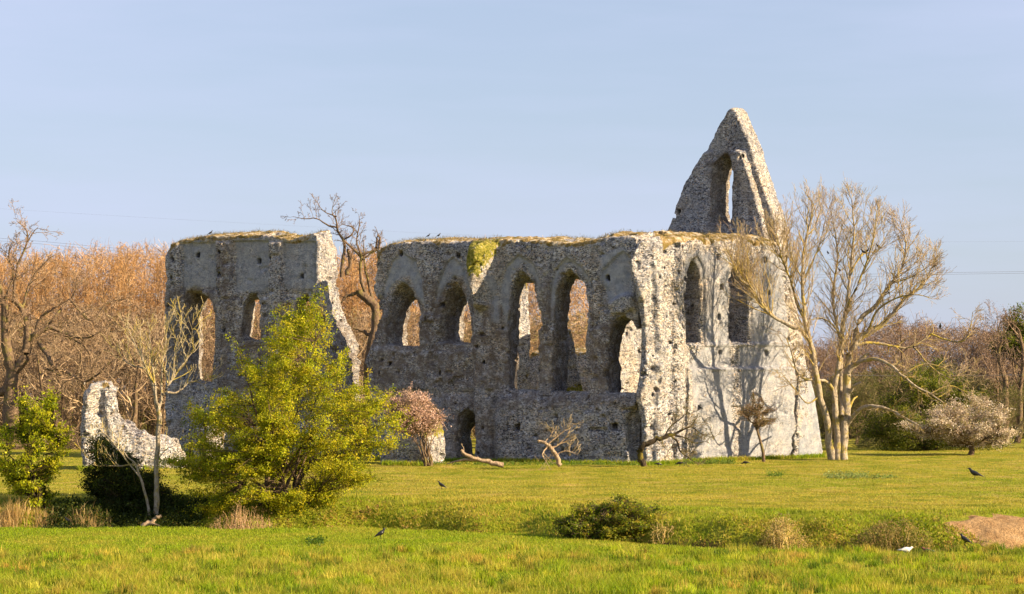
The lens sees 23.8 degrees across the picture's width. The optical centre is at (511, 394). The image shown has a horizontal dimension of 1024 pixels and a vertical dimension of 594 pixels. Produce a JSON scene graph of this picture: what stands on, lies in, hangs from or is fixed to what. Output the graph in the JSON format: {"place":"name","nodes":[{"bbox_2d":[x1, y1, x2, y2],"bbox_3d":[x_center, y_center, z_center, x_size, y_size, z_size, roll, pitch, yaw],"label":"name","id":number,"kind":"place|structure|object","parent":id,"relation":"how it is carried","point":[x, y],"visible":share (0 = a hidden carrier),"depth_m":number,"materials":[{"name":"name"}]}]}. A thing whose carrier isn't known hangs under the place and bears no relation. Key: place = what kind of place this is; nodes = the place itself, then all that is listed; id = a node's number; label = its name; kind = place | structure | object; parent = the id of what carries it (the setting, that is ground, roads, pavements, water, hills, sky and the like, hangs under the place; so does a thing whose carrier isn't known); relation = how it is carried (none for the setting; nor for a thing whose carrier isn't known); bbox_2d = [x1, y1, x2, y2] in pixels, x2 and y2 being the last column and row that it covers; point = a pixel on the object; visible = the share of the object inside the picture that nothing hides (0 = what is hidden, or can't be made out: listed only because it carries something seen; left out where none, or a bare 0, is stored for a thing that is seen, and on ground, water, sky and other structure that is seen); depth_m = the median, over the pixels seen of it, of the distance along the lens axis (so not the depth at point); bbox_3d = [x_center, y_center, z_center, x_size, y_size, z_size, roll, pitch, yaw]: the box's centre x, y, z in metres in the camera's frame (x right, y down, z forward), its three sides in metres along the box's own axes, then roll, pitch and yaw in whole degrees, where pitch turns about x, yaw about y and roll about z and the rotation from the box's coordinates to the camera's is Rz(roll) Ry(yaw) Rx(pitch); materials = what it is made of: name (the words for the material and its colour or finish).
{"place":"outdoors","nodes":[
{"label":"outdoors","id":0,"kind":"place"},
{"bbox_2d":[0,398,1023,593],"bbox_3d":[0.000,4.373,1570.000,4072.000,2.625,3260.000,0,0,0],"label":"ground","id":1,"kind":"structure","parent":0,"point":[534,527],"depth_m":87.49,"materials":[{"name":"green plant"}]},
{"bbox_2d":[0,249,31,426],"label":"alder tree","id":2,"kind":"object","parent":1,"relation":"on","point":[7,288],"visible":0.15,"depth_m":178.46,"materials":[{"name":"brown plant"}]},
{"bbox_2d":[0,495,33,527],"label":"dry reeds","id":3,"kind":"object","parent":1,"relation":"on","point":[8,513],"visible":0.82,"depth_m":84.23,"materials":[{"name":"beige plant"}]},
{"bbox_2d":[0,316,36,405],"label":"spreading bare tree","id":4,"kind":"object","parent":1,"relation":"on","point":[12,335],"visible":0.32,"depth_m":151.20,"materials":[{"name":"beige plant"}]},
{"bbox_2d":[0,323,54,426],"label":"thorn tree","id":5,"kind":"object","parent":1,"relation":"on","point":[12,339],"visible":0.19,"depth_m":156.58,"materials":[{"name":"brown plant"}]},
{"bbox_2d":[0,253,55,395],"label":"alder tree","id":6,"kind":"object","parent":1,"relation":"on","point":[29,294],"visible":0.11,"depth_m":173.87,"materials":[{"name":"brown plant"}]},
{"bbox_2d":[0,333,68,446],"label":"spreading bare tree","id":7,"kind":"object","parent":1,"relation":"on","point":[40,377],"visible":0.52,"depth_m":148.87,"materials":[{"name":"beige plant"}]},
{"bbox_2d":[4,241,66,397],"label":"alder tree","id":8,"kind":"object","parent":1,"relation":"on","point":[34,297],"visible":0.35,"depth_m":170.82,"materials":[{"name":"beige plant"}]},
{"bbox_2d":[0,321,77,424],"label":"thorn tree","id":9,"kind":"object","parent":1,"relation":"on","point":[34,360],"visible":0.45,"depth_m":149.84,"materials":[{"name":"brown plant"}]},
{"bbox_2d":[27,504,57,527],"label":"dry reeds","id":10,"kind":"object","parent":1,"relation":"on","point":[37,523],"visible":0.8,"depth_m":84.28,"materials":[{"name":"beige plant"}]},
{"bbox_2d":[0,380,86,507],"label":"leafy bush","id":11,"kind":"object","parent":1,"relation":"on","point":[24,476],"visible":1,"depth_m":85.64,"materials":[{"name":"green plant"}]},
{"bbox_2d":[15,251,76,388],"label":"alder tree","id":12,"kind":"object","parent":1,"relation":"on","point":[65,269],"visible":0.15,"depth_m":179.44,"materials":[{"name":"brown plant"}]},
{"bbox_2d":[29,336,92,439],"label":"thorn tree","id":13,"kind":"object","parent":1,"relation":"on","point":[77,419],"visible":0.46,"depth_m":151.34,"materials":[{"name":"brown plant"}]},
{"bbox_2d":[17,295,108,427],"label":"thorn tree","id":14,"kind":"object","parent":1,"relation":"on","point":[39,308],"visible":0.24,"depth_m":162.81,"materials":[{"name":"brown plant"}]},
{"bbox_2d":[0,303,130,425],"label":"thorn tree","id":15,"kind":"object","parent":1,"relation":"on","point":[77,323],"visible":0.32,"depth_m":156.42,"materials":[{"name":"brown plant"}]},
{"bbox_2d":[0,198,135,449],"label":"oak tree","id":16,"kind":"object","parent":1,"relation":"on","point":[13,366],"visible":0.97,"depth_m":145.77,"materials":[{"name":"beige plant"}]},
{"bbox_2d":[35,252,112,437],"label":"alder tree","id":17,"kind":"object","parent":1,"relation":"on","point":[61,292],"visible":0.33,"depth_m":173.45,"materials":[{"name":"brown plant"}]},
{"bbox_2d":[52,241,101,428],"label":"alder tree","id":18,"kind":"object","parent":1,"relation":"on","point":[73,289],"visible":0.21,"depth_m":185.26,"materials":[{"name":"brown plant"}]},
{"bbox_2d":[0,409,165,449],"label":"woodland undergrowth","id":19,"kind":"object","parent":1,"relation":"on","point":[72,443],"visible":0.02,"depth_m":146.59,"materials":[{"name":"brown plant"}]},
{"bbox_2d":[64,249,114,436],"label":"alder tree","id":20,"kind":"object","parent":1,"relation":"on","point":[74,269],"visible":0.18,"depth_m":179.69,"materials":[{"name":"brown plant"}]},
{"bbox_2d":[67,504,111,527],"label":"dry reeds","id":21,"kind":"object","parent":1,"relation":"on","point":[91,523],"visible":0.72,"depth_m":84.02,"materials":[{"name":"beige plant"}]},
{"bbox_2d":[37,305,144,425],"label":"thorn tree","id":22,"kind":"object","parent":1,"relation":"on","point":[89,348],"visible":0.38,"depth_m":156.24,"materials":[{"name":"brown plant"}]},
{"bbox_2d":[47,320,142,417],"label":"spreading bare tree","id":23,"kind":"object","parent":1,"relation":"on","point":[80,371],"visible":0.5,"depth_m":150.06,"materials":[{"name":"beige plant"}]},
{"bbox_2d":[50,293,158,418],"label":"thorn tree","id":24,"kind":"object","parent":1,"relation":"on","point":[111,317],"visible":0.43,"depth_m":164.64,"materials":[{"name":"brown plant"}]},
{"bbox_2d":[81,244,142,381],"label":"alder tree","id":25,"kind":"object","parent":1,"relation":"on","point":[120,284],"visible":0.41,"depth_m":169.99,"materials":[{"name":"brown plant"}]},
{"bbox_2d":[81,241,144,375],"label":"alder tree","id":26,"kind":"object","parent":1,"relation":"on","point":[112,263],"visible":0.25,"depth_m":176.14,"materials":[{"name":"brown plant"}]},
{"bbox_2d":[71,237,157,412],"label":"alder tree","id":27,"kind":"object","parent":1,"relation":"on","point":[123,260],"visible":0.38,"depth_m":172.35,"materials":[{"name":"beige plant"}]},
{"bbox_2d":[90,242,143,383],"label":"alder tree","id":28,"kind":"object","parent":1,"relation":"on","point":[114,255],"visible":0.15,"depth_m":186.10,"materials":[{"name":"brown plant"}]},
{"bbox_2d":[88,337,149,426],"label":"thorn tree","id":29,"kind":"object","parent":1,"relation":"on","point":[122,378],"visible":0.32,"depth_m":153.01,"materials":[{"name":"brown plant"}]},
{"bbox_2d":[38,493,209,528],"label":"ditch undergrowth","id":30,"kind":"object","parent":1,"relation":"on","point":[108,515],"visible":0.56,"depth_m":84.73,"materials":[{"name":"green plant"}]},
{"bbox_2d":[99,326,165,425],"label":"spreading bare tree","id":31,"kind":"object","parent":1,"relation":"on","point":[128,404],"visible":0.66,"depth_m":150.15,"materials":[{"name":"beige plant"}]},
{"bbox_2d":[80,381,185,468],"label":"ruin stump","id":32,"kind":"object","parent":1,"relation":"on","point":[100,401],"visible":0.65,"depth_m":112.83,"materials":[{"name":"grey stone"}]},
{"bbox_2d":[76,430,190,516],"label":"ivy bush","id":33,"kind":"object","parent":1,"relation":"on","point":[125,483],"visible":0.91,"depth_m":85.66,"materials":[{"name":"green plant"}]},
{"bbox_2d":[107,249,164,434],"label":"alder tree","id":34,"kind":"object","parent":1,"relation":"on","point":[137,316],"visible":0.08,"depth_m":187.32,"materials":[{"name":"brown plant"}]},
{"bbox_2d":[110,242,165,429],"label":"alder tree","id":35,"kind":"object","parent":1,"relation":"on","point":[139,281],"visible":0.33,"depth_m":178.34,"materials":[{"name":"brown plant"}]},
{"bbox_2d":[75,295,224,515],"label":"bare sapling","id":36,"kind":"object","parent":1,"relation":"on","point":[157,449],"visible":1,"depth_m":85.02,"materials":[{"name":"beige plant"}]},
{"bbox_2d":[139,255,166,431],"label":"alder tree","id":37,"kind":"object","parent":1,"relation":"on","point":[159,286],"visible":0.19,"depth_m":172.35,"materials":[{"name":"brown plant"}]},
{"bbox_2d":[139,243,168,435],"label":"alder tree","id":38,"kind":"object","parent":1,"relation":"on","point":[153,268],"visible":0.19,"depth_m":179.05,"materials":[{"name":"brown plant"}]},
{"bbox_2d":[107,309,210,433],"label":"spreading bare tree","id":39,"kind":"object","parent":1,"relation":"on","point":[114,336],"visible":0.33,"depth_m":152.43,"materials":[{"name":"beige plant"}]},
{"bbox_2d":[120,327,203,433],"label":"thorn tree","id":40,"kind":"object","parent":1,"relation":"on","point":[152,402],"visible":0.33,"depth_m":150.67,"materials":[{"name":"brown plant"}]},
{"bbox_2d":[118,296,211,428],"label":"thorn tree","id":41,"kind":"object","parent":1,"relation":"on","point":[149,386],"visible":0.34,"depth_m":159.31,"materials":[{"name":"brown plant"}]},
{"bbox_2d":[129,292,212,412],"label":"thorn tree","id":42,"kind":"object","parent":1,"relation":"on","point":[155,329],"visible":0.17,"depth_m":165.19,"materials":[{"name":"brown plant"}]},
{"bbox_2d":[138,305,214,426],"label":"thorn tree","id":43,"kind":"object","parent":1,"relation":"on","point":[209,346],"visible":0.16,"depth_m":157.41,"materials":[{"name":"brown plant"}]},
{"bbox_2d":[209,500,278,529],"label":"dead stalks","id":44,"kind":"object","parent":1,"relation":"on","point":[241,522],"visible":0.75,"depth_m":82.84,"materials":[{"name":"beige plant"}]},
{"bbox_2d":[164,227,360,454],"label":"ruined wall","id":45,"kind":"structure","parent":1,"relation":"on","point":[233,276],"depth_m":132.43,"materials":[{"name":"grey stone"}]},
{"bbox_2d":[148,282,417,520],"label":"hawthorn tree","id":46,"kind":"object","parent":1,"relation":"on","point":[266,455],"visible":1,"depth_m":84.85,"materials":[{"name":"green plant"}]},
{"bbox_2d":[0,298,587,440],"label":"woodland undergrowth","id":47,"kind":"object","parent":1,"relation":"on","point":[582,321],"visible":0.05,"depth_m":168.07,"materials":[{"name":"brown plant"}]},
{"bbox_2d":[0,235,588,434],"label":"woodland thicket","id":48,"kind":"object","parent":1,"relation":"on","point":[575,287],"visible":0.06,"depth_m":191.01,"materials":[{"name":"brown plant"}]},
{"bbox_2d":[281,193,385,450],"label":"gnarled tree","id":49,"kind":"object","parent":1,"relation":"on","point":[368,300],"visible":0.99,"depth_m":141.93,"materials":[{"name":"beige plant"}]},
{"bbox_2d":[336,246,369,364],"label":"alder tree","id":50,"kind":"object","parent":1,"relation":"on","point":[353,270],"visible":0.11,"depth_m":177.10,"materials":[{"name":"brown plant"}]},
{"bbox_2d":[336,253,376,340],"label":"alder tree","id":51,"kind":"object","parent":1,"relation":"on","point":[352,283],"visible":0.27,"depth_m":171.67,"materials":[{"name":"brown plant"}]},
{"bbox_2d":[353,303,419,442],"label":"thorn tree","id":52,"kind":"object","parent":1,"relation":"on","point":[361,317],"visible":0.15,"depth_m":156.83,"materials":[{"name":"brown plant"}]},
{"bbox_2d":[378,423,445,462],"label":"wall stub","id":53,"kind":"object","parent":1,"relation":"on","point":[412,452],"depth_m":119.77,"materials":[{"name":"grey stone"}]},
{"bbox_2d":[380,385,454,465],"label":"blossom bush","id":54,"kind":"object","parent":1,"relation":"on","point":[426,415],"visible":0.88,"depth_m":115.83,"materials":[{"name":"pink plant"}]},
{"bbox_2d":[75,450,824,470],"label":"wall foot grass","id":55,"kind":"structure","parent":1,"relation":"on","point":[663,462],"depth_m":121.45,"materials":[{"name":"green plant"}]},
{"bbox_2d":[447,443,503,467],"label":"fallen branch","id":56,"kind":"object","parent":1,"relation":"on","point":[487,461],"visible":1,"depth_m":112.94,"materials":[{"name":"beige wood"}]},
{"bbox_2d":[0,499,1017,551],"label":"bank grass","id":57,"kind":"structure","parent":1,"relation":"on","point":[491,517],"depth_m":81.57,"materials":[{"name":"green plant"}]},
{"bbox_2d":[365,229,654,462],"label":"arcade wall","id":58,"kind":"structure","parent":1,"relation":"on","point":[442,281],"depth_m":123.84,"materials":[{"name":"grey stone"}]},
{"bbox_2d":[517,283,530,389],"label":"wall fragment","id":59,"kind":"object","parent":1,"relation":"on","point":[523,370],"depth_m":148.45,"materials":[{"name":"grey stone"}]},
{"bbox_2d":[433,460,639,465],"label":"nettle fringe","id":60,"kind":"object","parent":1,"relation":"on","point":[549,463],"visible":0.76,"depth_m":118.14,"materials":[{"name":"green plant"}]},
{"bbox_2d":[528,346,587,390],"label":"wall fragment","id":61,"kind":"object","parent":1,"relation":"on","point":[535,369],"depth_m":157.93,"materials":[{"name":"grey stone"}]},
{"bbox_2d":[534,414,583,469],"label":"broken branch","id":62,"kind":"object","parent":1,"relation":"on","point":[558,463],"visible":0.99,"depth_m":112.96,"materials":[{"name":"brown plant"}]},
{"bbox_2d":[539,329,582,390],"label":"wall fragment","id":63,"kind":"object","parent":1,"relation":"on","point":[573,382],"depth_m":148.64,"materials":[{"name":"grey stone"}]},
{"bbox_2d":[550,491,671,542],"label":"bramble bush","id":64,"kind":"object","parent":1,"relation":"on","point":[612,519],"visible":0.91,"depth_m":77.44,"materials":[{"name":"green plant"}]},
{"bbox_2d":[585,311,641,392],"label":"wall fragment","id":65,"kind":"object","parent":1,"relation":"on","point":[630,355],"depth_m":147.17,"materials":[{"name":"grey stone"}]},
{"bbox_2d":[647,519,677,543],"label":"dead bracken","id":66,"kind":"object","parent":1,"relation":"on","point":[661,533],"visible":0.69,"depth_m":76.72,"materials":[{"name":"beige plant"}]},
{"bbox_2d":[636,395,722,466],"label":"leaning tree","id":67,"kind":"object","parent":1,"relation":"on","point":[641,459],"visible":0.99,"depth_m":115.43,"materials":[{"name":"brown plant"}]},
{"bbox_2d":[682,458,735,463],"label":"nettle row","id":68,"kind":"object","parent":1,"relation":"on","point":[708,461],"visible":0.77,"depth_m":119.45,"materials":[{"name":"green plant"}]},
{"bbox_2d":[631,229,822,461],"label":"transept wall","id":69,"kind":"structure","parent":1,"relation":"on","point":[710,349],"depth_m":123.50,"materials":[{"name":"grey stone"}]},
{"bbox_2d":[667,108,787,286],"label":"gable wall","id":70,"kind":"structure","parent":1,"relation":"on","point":[703,201],"depth_m":129.10,"materials":[{"name":"grey stone"}]},
{"bbox_2d":[467,314,1021,428],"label":"woodland thicket","id":71,"kind":"object","parent":1,"relation":"on","point":[952,332],"visible":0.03,"depth_m":210.50,"materials":[{"name":"brown plant"}]},
{"bbox_2d":[732,390,782,461],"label":"thorn tree","id":72,"kind":"object","parent":1,"relation":"on","point":[757,423],"visible":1,"depth_m":120.97,"materials":[{"name":"beige plant"}]},
{"bbox_2d":[757,512,814,549],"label":"dead weeds","id":73,"kind":"object","parent":1,"relation":"on","point":[784,537],"visible":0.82,"depth_m":74.72,"materials":[{"name":"beige plant"}]},
{"bbox_2d":[819,389,857,441],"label":"scrub tree","id":74,"kind":"object","parent":1,"relation":"on","point":[828,399],"visible":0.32,"depth_m":165.87,"materials":[{"name":"green plant"}]},
{"bbox_2d":[811,347,869,401],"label":"woodland tree","id":75,"kind":"object","parent":1,"relation":"on","point":[830,368],"visible":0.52,"depth_m":180.14,"materials":[{"name":"brown plant"}]},
{"bbox_2d":[823,468,869,478],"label":"nettle patch","id":76,"kind":"object","parent":1,"relation":"on","point":[846,474],"visible":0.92,"depth_m":104.47,"materials":[{"name":"green plant"}]},
{"bbox_2d":[706,177,992,459],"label":"spreading tree","id":77,"kind":"object","parent":1,"relation":"on","point":[837,450],"visible":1,"depth_m":122.78,"materials":[{"name":"beige plant"}]},
{"bbox_2d":[822,372,882,444],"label":"scrub tree","id":78,"kind":"object","parent":1,"relation":"on","point":[865,397],"visible":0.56,"depth_m":156.71,"materials":[{"name":"green plant"}]},
{"bbox_2d":[828,328,895,414],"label":"woodland tree","id":79,"kind":"object","parent":1,"relation":"on","point":[872,336],"visible":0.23,"depth_m":194.55,"materials":[{"name":"brown plant"}]},
{"bbox_2d":[851,363,910,422],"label":"scrub tree","id":80,"kind":"object","parent":1,"relation":"on","point":[870,380],"visible":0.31,"depth_m":165.66,"materials":[{"name":"green plant"}]},
{"bbox_2d":[843,515,937,551],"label":"bramble tangle","id":81,"kind":"object","parent":1,"relation":"on","point":[891,538],"visible":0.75,"depth_m":74.19,"materials":[{"name":"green plant"}]},
{"bbox_2d":[854,303,940,396],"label":"woodland tree","id":82,"kind":"object","parent":1,"relation":"on","point":[899,330],"visible":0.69,"depth_m":171.98,"materials":[{"name":"brown plant"}]},
{"bbox_2d":[871,362,927,431],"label":"scrub tree","id":83,"kind":"object","parent":1,"relation":"on","point":[885,382],"visible":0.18,"depth_m":160.05,"materials":[{"name":"green plant"}]},
{"bbox_2d":[811,366,1023,438],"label":"woodland undergrowth","id":84,"kind":"object","parent":1,"relation":"on","point":[822,430],"visible":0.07,"depth_m":177.22,"materials":[{"name":"brown plant"}]},
{"bbox_2d":[819,422,1016,448],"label":"woodland undergrowth","id":85,"kind":"object","parent":1,"relation":"on","point":[871,443],"visible":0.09,"depth_m":146.03,"materials":[{"name":"plant"}]},
{"bbox_2d":[892,328,952,377],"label":"woodland tree","id":86,"kind":"object","parent":1,"relation":"on","point":[921,350],"visible":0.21,"depth_m":194.16,"materials":[{"name":"brown plant"}]},
{"bbox_2d":[905,320,947,370],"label":"woodland tree","id":87,"kind":"object","parent":1,"relation":"on","point":[930,344],"visible":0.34,"depth_m":205.37,"materials":[{"name":"brown plant"}]},
{"bbox_2d":[850,354,1016,450],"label":"willow thicket","id":88,"kind":"object","parent":1,"relation":"on","point":[879,430],"visible":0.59,"depth_m":139.60,"materials":[{"name":"green plant"}]},
{"bbox_2d":[886,390,1023,455],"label":"blossom tree","id":89,"kind":"object","parent":1,"relation":"on","point":[968,431],"visible":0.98,"depth_m":129.15,"materials":[{"name":"beige plant"}]},
{"bbox_2d":[944,339,990,387],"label":"woodland tree","id":90,"kind":"object","parent":1,"relation":"on","point":[972,353],"visible":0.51,"depth_m":179.58,"materials":[{"name":"brown plant"}]},
{"bbox_2d":[938,320,1011,380],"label":"woodland tree","id":91,"kind":"object","parent":1,"relation":"on","point":[966,342],"visible":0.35,"depth_m":190.96,"materials":[{"name":"brown plant"}]},
{"bbox_2d":[965,370,1000,416],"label":"scrub tree","id":92,"kind":"object","parent":1,"relation":"on","point":[980,385],"visible":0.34,"depth_m":174.92,"materials":[{"name":"green plant"}]},
{"bbox_2d":[944,513,1023,548],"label":"bare soil","id":93,"kind":"structure","parent":1,"relation":"on","point":[1007,530],"depth_m":76.24,"materials":[{"name":"brown soil"}]},
{"bbox_2d":[962,297,1022,409],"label":"woodland tree","id":94,"kind":"object","parent":1,"relation":"on","point":[994,373],"visible":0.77,"depth_m":175.48,"materials":[{"name":"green plant"}]},
{"bbox_2d":[978,313,1015,439],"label":"forked tree","id":95,"kind":"object","parent":1,"relation":"on","point":[1006,382],"visible":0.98,"depth_m":159.84,"materials":[{"name":"beige plant"}]},
{"bbox_2d":[982,302,1023,404],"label":"ivy tree","id":96,"kind":"object","parent":1,"relation":"on","point":[1012,343],"visible":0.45,"depth_m":176.86,"materials":[{"name":"green plant"}]},
{"bbox_2d":[986,386,1023,440],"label":"scrub tree","id":97,"kind":"object","parent":1,"relation":"on","point":[1016,401],"visible":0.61,"depth_m":157.62,"materials":[{"name":"brown plant"}]},
{"bbox_2d":[1000,316,1023,442],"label":"pale trunk tree","id":98,"kind":"object","parent":1,"relation":"on","point":[1019,384],"visible":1,"depth_m":159.87,"materials":[{"name":"beige plant"}]},
{"bbox_2d":[0,539,1023,593],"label":"tall grass","id":99,"kind":"structure","parent":0,"point":[596,586],"depth_m":63.17,"materials":[{"name":"green plant"}]},
{"bbox_2d":[0,525,1023,587],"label":"short grass","id":100,"kind":"structure","parent":0,"point":[279,534],"depth_m":74.55,"materials":[{"name":"green plant"}]},
{"bbox_2d":[0,0,1023,394],"label":"sky","id":101,"kind":"structure","parent":0,"point":[480,118],"materials":[{"name":"blue"}]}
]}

